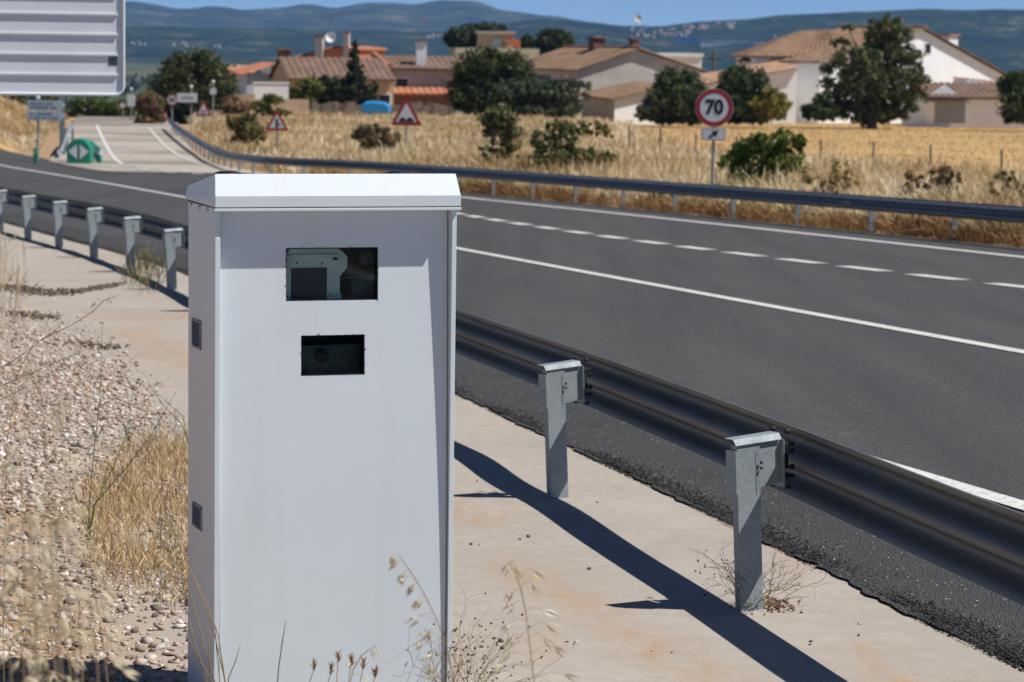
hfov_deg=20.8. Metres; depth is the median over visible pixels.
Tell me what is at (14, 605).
wild oat
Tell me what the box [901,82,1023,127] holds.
outbuilding
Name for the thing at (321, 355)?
lower window
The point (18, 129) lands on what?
dry grass bank
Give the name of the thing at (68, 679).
wild oat
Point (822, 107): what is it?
dark shrub
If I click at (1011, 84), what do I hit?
dark shrub
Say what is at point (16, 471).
wild oat
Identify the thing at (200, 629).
dry grass stalk
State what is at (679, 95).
green bush
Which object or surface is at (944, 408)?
road
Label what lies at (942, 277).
road marking
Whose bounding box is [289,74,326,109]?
green bush
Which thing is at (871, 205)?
guardrail
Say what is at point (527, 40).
stone pine
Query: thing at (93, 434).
green sprig
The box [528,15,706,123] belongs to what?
barn
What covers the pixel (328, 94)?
green bush
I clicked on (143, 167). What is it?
give way marking
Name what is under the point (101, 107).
green bush
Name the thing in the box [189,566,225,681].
dry grass stalk
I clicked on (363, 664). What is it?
bristle grass
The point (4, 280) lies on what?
dry grass
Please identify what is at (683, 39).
warehouse
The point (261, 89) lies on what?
garden wall
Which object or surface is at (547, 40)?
stone pine
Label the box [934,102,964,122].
garage door
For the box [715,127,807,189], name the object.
fig shrub
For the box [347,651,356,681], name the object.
bristle grass
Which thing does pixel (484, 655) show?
dead weed
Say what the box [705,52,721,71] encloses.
utility pole
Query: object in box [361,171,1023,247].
roadside brown grass
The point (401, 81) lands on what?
window
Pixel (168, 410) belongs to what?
wiry weed
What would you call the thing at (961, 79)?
roof
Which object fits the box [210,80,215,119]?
marker sign
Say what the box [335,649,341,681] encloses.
bristle grass
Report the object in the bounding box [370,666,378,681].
bristle grass
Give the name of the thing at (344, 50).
red roof house
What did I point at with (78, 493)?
wild oat
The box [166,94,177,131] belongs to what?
speed limit sign
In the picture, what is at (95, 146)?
flexible post
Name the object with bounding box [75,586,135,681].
wild oat
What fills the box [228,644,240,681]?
dry grass stalk
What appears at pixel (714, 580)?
dead weed
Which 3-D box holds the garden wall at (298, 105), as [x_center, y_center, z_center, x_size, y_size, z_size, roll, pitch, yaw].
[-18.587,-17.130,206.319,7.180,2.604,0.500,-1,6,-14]
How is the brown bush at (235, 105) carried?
on the ground at (634, 605)
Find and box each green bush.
[67,96,92,117]
[90,97,126,116]
[108,105,135,116]
[224,111,267,144]
[252,93,292,116]
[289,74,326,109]
[311,73,345,103]
[366,80,381,101]
[493,75,591,119]
[633,86,664,122]
[643,65,709,126]
[711,61,771,125]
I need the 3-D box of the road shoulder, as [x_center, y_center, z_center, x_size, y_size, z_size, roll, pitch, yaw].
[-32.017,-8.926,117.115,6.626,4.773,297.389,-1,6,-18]
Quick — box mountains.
[125,0,609,31]
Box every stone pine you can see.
[442,21,514,47]
[517,33,535,48]
[531,27,576,54]
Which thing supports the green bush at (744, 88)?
on the ground at (634, 605)
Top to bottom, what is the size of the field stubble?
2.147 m
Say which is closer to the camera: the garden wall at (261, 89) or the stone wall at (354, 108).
the stone wall at (354, 108)
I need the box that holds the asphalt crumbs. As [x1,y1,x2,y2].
[3,219,1023,671]
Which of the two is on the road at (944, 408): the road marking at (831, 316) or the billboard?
the road marking at (831, 316)
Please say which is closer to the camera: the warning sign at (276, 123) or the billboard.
the billboard
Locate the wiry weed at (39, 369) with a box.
[0,323,103,399]
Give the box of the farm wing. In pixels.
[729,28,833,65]
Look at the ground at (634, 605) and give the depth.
13.43 m
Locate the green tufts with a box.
[147,480,187,614]
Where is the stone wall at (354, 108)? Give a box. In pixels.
[311,101,454,117]
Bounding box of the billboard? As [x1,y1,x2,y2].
[0,0,124,95]
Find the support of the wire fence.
on the ground at (634, 605)
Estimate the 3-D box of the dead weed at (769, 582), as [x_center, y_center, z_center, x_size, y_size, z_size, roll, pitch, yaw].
[1.054,0.964,12.270,0.597,0.401,0.581,-2,7,-28]
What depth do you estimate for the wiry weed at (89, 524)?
13.78 m
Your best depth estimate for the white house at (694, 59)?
260.98 m
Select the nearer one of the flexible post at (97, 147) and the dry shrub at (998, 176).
the dry shrub at (998, 176)
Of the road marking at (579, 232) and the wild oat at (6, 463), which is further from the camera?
the road marking at (579, 232)
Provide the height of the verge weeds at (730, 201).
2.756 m
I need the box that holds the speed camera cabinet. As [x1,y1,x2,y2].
[185,170,460,681]
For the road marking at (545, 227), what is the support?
on the road at (944, 408)
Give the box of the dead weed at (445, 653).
[404,605,574,681]
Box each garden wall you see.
[217,94,308,113]
[252,82,288,98]
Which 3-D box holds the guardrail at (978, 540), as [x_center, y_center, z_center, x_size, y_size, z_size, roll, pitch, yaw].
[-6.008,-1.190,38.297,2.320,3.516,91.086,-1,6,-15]
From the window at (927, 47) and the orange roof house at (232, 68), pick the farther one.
the orange roof house at (232, 68)
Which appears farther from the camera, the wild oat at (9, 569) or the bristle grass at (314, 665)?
the bristle grass at (314, 665)
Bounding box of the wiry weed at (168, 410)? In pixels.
[111,365,187,451]
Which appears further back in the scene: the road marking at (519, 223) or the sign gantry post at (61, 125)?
the sign gantry post at (61, 125)
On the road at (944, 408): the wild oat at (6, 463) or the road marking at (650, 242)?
the road marking at (650, 242)
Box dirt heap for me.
[730,595,802,614]
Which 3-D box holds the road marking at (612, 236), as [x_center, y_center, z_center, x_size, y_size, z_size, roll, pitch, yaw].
[1.903,-1.977,53.005,0.289,0.037,1.488,-1,6,-16]
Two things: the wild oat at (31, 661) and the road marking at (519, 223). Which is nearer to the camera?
the wild oat at (31, 661)
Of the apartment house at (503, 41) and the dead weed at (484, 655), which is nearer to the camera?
the dead weed at (484, 655)
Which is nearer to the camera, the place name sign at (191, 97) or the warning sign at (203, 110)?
the warning sign at (203, 110)
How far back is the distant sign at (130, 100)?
199.34 m
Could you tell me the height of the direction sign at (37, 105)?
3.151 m
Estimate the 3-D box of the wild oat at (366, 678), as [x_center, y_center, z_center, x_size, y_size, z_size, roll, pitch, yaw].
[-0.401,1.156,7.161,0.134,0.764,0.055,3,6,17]
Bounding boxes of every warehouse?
[676,36,698,42]
[700,41,751,46]
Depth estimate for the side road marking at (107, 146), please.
147.57 m
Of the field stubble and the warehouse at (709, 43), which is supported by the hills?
the warehouse at (709, 43)
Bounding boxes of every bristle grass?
[309,657,316,681]
[327,661,335,681]
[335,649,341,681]
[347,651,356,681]
[359,657,366,681]
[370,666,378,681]
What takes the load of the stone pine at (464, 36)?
on the ground at (634, 605)
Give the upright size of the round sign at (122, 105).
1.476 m
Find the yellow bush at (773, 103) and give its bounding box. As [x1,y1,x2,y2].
[748,85,793,122]
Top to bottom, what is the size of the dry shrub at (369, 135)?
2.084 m
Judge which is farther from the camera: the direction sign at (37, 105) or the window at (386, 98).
the window at (386, 98)
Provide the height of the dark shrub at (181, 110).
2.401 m
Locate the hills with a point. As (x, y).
(994, 37)
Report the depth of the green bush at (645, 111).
201.01 m
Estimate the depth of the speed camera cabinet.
9.86 m
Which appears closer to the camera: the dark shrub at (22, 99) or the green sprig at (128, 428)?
the green sprig at (128, 428)
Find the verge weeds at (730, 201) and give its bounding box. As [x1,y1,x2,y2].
[336,149,1021,241]
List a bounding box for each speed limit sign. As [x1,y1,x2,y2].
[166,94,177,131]
[695,88,732,184]
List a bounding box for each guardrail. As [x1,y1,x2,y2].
[0,186,1023,611]
[59,121,73,153]
[167,118,1023,240]
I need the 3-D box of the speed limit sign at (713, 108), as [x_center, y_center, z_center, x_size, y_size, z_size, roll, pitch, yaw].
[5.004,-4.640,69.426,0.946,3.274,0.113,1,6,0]
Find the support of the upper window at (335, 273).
in the speed camera cabinet
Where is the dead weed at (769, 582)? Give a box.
[687,519,834,611]
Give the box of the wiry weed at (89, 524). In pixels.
[72,324,175,536]
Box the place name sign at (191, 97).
[177,85,196,132]
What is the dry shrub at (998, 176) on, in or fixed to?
on the ground at (634, 605)
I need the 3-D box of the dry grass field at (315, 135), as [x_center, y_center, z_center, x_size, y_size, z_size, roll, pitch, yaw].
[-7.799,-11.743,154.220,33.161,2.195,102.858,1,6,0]
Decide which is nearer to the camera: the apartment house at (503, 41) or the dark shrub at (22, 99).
the dark shrub at (22, 99)
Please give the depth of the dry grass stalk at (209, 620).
9.45 m
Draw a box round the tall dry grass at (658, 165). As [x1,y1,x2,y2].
[306,126,1023,244]
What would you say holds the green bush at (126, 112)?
on the ground at (634, 605)
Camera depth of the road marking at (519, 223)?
59.52 m
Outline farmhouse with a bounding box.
[735,25,1005,123]
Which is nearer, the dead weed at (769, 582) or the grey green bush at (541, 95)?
the dead weed at (769, 582)
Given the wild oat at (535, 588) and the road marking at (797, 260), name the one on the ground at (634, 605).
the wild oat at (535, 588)
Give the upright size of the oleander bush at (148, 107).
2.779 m
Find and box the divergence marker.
[67,138,93,163]
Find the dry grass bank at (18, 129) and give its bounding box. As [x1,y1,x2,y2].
[0,95,78,152]
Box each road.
[0,148,1023,512]
[50,111,266,173]
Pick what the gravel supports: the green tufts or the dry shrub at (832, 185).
the green tufts
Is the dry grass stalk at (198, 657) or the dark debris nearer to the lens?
the dry grass stalk at (198, 657)
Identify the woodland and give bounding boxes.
[10,66,702,108]
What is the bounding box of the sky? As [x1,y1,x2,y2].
[125,0,1023,25]
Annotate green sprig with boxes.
[91,422,105,441]
[123,391,137,440]
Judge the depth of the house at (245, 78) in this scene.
239.62 m
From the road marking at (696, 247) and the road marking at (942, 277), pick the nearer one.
the road marking at (942, 277)
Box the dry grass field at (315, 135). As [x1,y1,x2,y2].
[185,109,709,173]
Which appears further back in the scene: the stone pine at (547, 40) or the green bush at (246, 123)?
the stone pine at (547, 40)
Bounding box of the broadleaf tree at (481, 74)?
[440,45,540,115]
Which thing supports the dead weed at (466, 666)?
on the ground at (634, 605)
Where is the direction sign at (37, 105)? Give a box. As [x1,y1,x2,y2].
[27,96,63,160]
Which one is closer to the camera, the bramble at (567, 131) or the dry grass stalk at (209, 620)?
the dry grass stalk at (209, 620)
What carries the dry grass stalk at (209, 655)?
on the ground at (634, 605)
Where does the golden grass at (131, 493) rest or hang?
on the ground at (634, 605)
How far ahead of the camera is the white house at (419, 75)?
231.24 m
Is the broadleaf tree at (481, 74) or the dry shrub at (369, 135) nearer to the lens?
the dry shrub at (369, 135)
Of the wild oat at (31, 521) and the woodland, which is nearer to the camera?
the wild oat at (31, 521)
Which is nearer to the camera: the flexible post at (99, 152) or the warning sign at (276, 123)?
the flexible post at (99, 152)
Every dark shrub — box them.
[8,95,32,106]
[31,96,70,118]
[170,102,193,123]
[799,90,846,122]
[995,66,1023,124]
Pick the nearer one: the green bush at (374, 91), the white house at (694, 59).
the green bush at (374, 91)
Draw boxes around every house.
[219,65,253,91]
[225,62,274,93]
[268,56,395,113]
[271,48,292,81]
[294,12,386,57]
[371,40,483,114]
[449,11,538,99]
[657,53,703,73]
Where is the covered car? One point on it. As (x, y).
(367, 107)
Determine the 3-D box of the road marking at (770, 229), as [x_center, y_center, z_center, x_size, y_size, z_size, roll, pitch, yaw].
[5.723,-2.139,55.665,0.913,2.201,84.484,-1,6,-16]
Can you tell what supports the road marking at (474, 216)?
on the road at (944, 408)
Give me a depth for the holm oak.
204.18 m
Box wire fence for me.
[628,126,1002,170]
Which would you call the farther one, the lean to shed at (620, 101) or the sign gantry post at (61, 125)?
the lean to shed at (620, 101)
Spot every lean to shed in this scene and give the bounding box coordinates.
[577,81,664,124]
[700,61,799,123]
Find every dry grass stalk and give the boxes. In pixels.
[183,572,214,681]
[183,597,206,681]
[184,556,224,681]
[184,627,211,681]
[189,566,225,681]
[208,629,210,681]
[215,630,219,681]
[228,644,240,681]
[277,621,285,681]
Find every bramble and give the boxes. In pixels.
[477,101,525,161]
[527,118,617,167]
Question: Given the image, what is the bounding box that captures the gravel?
[0,292,187,681]
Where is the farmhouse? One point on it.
(946, 58)
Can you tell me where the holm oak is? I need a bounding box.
[816,10,932,128]
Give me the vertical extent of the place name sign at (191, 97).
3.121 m
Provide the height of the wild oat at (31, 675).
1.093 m
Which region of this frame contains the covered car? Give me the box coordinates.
[361,101,390,115]
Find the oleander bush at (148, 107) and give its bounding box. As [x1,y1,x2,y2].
[133,89,166,123]
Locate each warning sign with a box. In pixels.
[196,100,210,125]
[266,110,287,151]
[391,97,420,145]
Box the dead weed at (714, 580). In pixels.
[695,556,734,597]
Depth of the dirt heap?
12.26 m
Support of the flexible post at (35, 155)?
on the road at (944, 408)
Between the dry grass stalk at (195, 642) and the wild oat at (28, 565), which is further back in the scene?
the dry grass stalk at (195, 642)
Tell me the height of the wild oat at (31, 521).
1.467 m
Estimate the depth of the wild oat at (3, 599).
4.84 m
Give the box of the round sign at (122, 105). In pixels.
[119,102,125,118]
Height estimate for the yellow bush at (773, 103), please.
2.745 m
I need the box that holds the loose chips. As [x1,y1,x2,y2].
[452,480,860,680]
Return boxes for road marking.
[0,165,1023,352]
[95,125,123,163]
[148,128,209,165]
[462,197,1023,257]
[463,215,486,217]
[506,222,531,224]
[532,226,558,228]
[566,231,593,233]
[595,235,630,238]
[631,240,668,243]
[677,246,715,249]
[724,252,764,255]
[781,259,822,262]
[839,266,890,270]
[876,457,1023,509]
[907,274,968,279]
[986,283,1023,287]
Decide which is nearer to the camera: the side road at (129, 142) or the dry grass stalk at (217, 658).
the dry grass stalk at (217, 658)
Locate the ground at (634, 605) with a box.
[0,63,1023,681]
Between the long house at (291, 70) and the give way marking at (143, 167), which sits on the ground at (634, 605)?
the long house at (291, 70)
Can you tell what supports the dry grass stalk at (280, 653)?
on the ground at (634, 605)
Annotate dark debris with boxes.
[0,281,130,349]
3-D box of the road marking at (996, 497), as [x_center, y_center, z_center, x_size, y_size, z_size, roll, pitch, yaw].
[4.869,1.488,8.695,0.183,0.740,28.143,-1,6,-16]
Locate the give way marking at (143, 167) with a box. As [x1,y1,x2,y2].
[112,165,197,173]
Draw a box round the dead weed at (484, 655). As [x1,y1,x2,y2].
[451,581,534,681]
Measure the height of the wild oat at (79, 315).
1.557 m
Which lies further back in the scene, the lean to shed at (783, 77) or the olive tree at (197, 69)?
the lean to shed at (783, 77)
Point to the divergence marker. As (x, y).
(80, 150)
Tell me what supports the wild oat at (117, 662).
on the ground at (634, 605)
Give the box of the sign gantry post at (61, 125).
[59,96,66,154]
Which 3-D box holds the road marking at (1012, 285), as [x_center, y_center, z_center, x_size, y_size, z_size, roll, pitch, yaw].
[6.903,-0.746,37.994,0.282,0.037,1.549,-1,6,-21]
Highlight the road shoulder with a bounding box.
[3,210,1023,664]
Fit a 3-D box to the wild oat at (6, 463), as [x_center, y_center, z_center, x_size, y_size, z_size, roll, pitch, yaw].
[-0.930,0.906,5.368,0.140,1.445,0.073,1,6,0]
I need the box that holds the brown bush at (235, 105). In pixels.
[221,94,253,115]
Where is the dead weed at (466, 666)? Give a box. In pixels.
[432,617,501,681]
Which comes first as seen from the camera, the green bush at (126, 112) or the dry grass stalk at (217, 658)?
the dry grass stalk at (217, 658)
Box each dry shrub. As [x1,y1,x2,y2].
[350,122,403,153]
[799,157,862,211]
[898,162,962,198]
[987,169,1023,202]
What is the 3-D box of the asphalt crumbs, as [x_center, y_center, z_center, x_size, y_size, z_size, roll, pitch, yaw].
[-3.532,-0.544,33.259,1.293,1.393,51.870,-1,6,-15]
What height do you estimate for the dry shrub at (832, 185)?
1.656 m
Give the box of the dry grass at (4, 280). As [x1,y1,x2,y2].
[0,219,36,353]
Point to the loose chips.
(522, 614)
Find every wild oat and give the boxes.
[0,441,61,674]
[0,493,82,681]
[0,516,32,627]
[0,542,48,681]
[0,622,40,681]
[1,363,90,681]
[3,295,117,681]
[8,598,65,681]
[19,455,93,681]
[22,564,83,681]
[23,639,49,681]
[27,516,127,681]
[37,479,113,681]
[41,610,89,681]
[48,543,139,681]
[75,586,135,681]
[345,646,379,681]
[388,553,454,681]
[488,560,578,681]
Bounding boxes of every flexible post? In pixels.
[33,148,37,162]
[94,145,97,159]
[96,146,99,161]
[97,147,101,162]
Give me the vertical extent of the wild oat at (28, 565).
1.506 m
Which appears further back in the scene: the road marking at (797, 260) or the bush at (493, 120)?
the bush at (493, 120)
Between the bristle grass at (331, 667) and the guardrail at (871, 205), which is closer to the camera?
the bristle grass at (331, 667)
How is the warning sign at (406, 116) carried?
on the ground at (634, 605)
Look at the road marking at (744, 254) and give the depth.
46.45 m
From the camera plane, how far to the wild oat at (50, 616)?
5.43 m
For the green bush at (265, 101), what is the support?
on the ground at (634, 605)
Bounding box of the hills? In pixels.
[125,9,1023,72]
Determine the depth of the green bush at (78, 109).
213.24 m
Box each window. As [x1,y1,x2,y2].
[285,246,378,301]
[300,333,365,377]
[378,93,390,104]
[395,77,408,86]
[924,42,931,54]
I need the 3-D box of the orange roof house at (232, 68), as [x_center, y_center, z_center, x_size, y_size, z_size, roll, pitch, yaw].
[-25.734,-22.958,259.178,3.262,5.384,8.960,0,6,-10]
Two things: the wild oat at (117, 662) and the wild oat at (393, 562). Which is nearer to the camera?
the wild oat at (117, 662)
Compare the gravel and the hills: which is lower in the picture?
the gravel
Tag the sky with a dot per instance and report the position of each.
(612, 12)
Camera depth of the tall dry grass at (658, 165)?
78.67 m
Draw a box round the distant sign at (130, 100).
[127,88,134,120]
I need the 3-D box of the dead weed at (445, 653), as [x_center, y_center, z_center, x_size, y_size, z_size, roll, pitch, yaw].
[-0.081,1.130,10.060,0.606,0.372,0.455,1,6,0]
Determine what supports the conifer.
on the ground at (634, 605)
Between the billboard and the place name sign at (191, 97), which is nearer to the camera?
the billboard
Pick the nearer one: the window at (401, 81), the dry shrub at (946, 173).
the dry shrub at (946, 173)
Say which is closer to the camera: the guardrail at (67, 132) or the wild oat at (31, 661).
the wild oat at (31, 661)
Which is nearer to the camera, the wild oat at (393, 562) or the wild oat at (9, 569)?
the wild oat at (9, 569)
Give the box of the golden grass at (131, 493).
[55,406,187,614]
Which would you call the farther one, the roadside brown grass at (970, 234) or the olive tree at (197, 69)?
the olive tree at (197, 69)
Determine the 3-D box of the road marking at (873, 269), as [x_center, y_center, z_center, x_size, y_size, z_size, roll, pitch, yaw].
[5.338,-1.100,42.283,0.284,0.037,1.531,-1,6,-19]
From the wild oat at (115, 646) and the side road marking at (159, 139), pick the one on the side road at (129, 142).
the side road marking at (159, 139)
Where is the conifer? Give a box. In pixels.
[334,39,372,104]
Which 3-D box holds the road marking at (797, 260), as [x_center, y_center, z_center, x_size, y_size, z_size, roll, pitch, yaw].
[4.596,-1.276,44.427,0.285,0.037,1.522,-1,6,-19]
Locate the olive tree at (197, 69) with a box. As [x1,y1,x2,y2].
[140,43,242,118]
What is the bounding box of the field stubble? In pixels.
[613,122,1023,171]
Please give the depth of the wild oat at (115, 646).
4.66 m
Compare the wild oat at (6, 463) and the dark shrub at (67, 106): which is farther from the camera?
the dark shrub at (67, 106)
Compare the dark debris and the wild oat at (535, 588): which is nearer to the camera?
the wild oat at (535, 588)

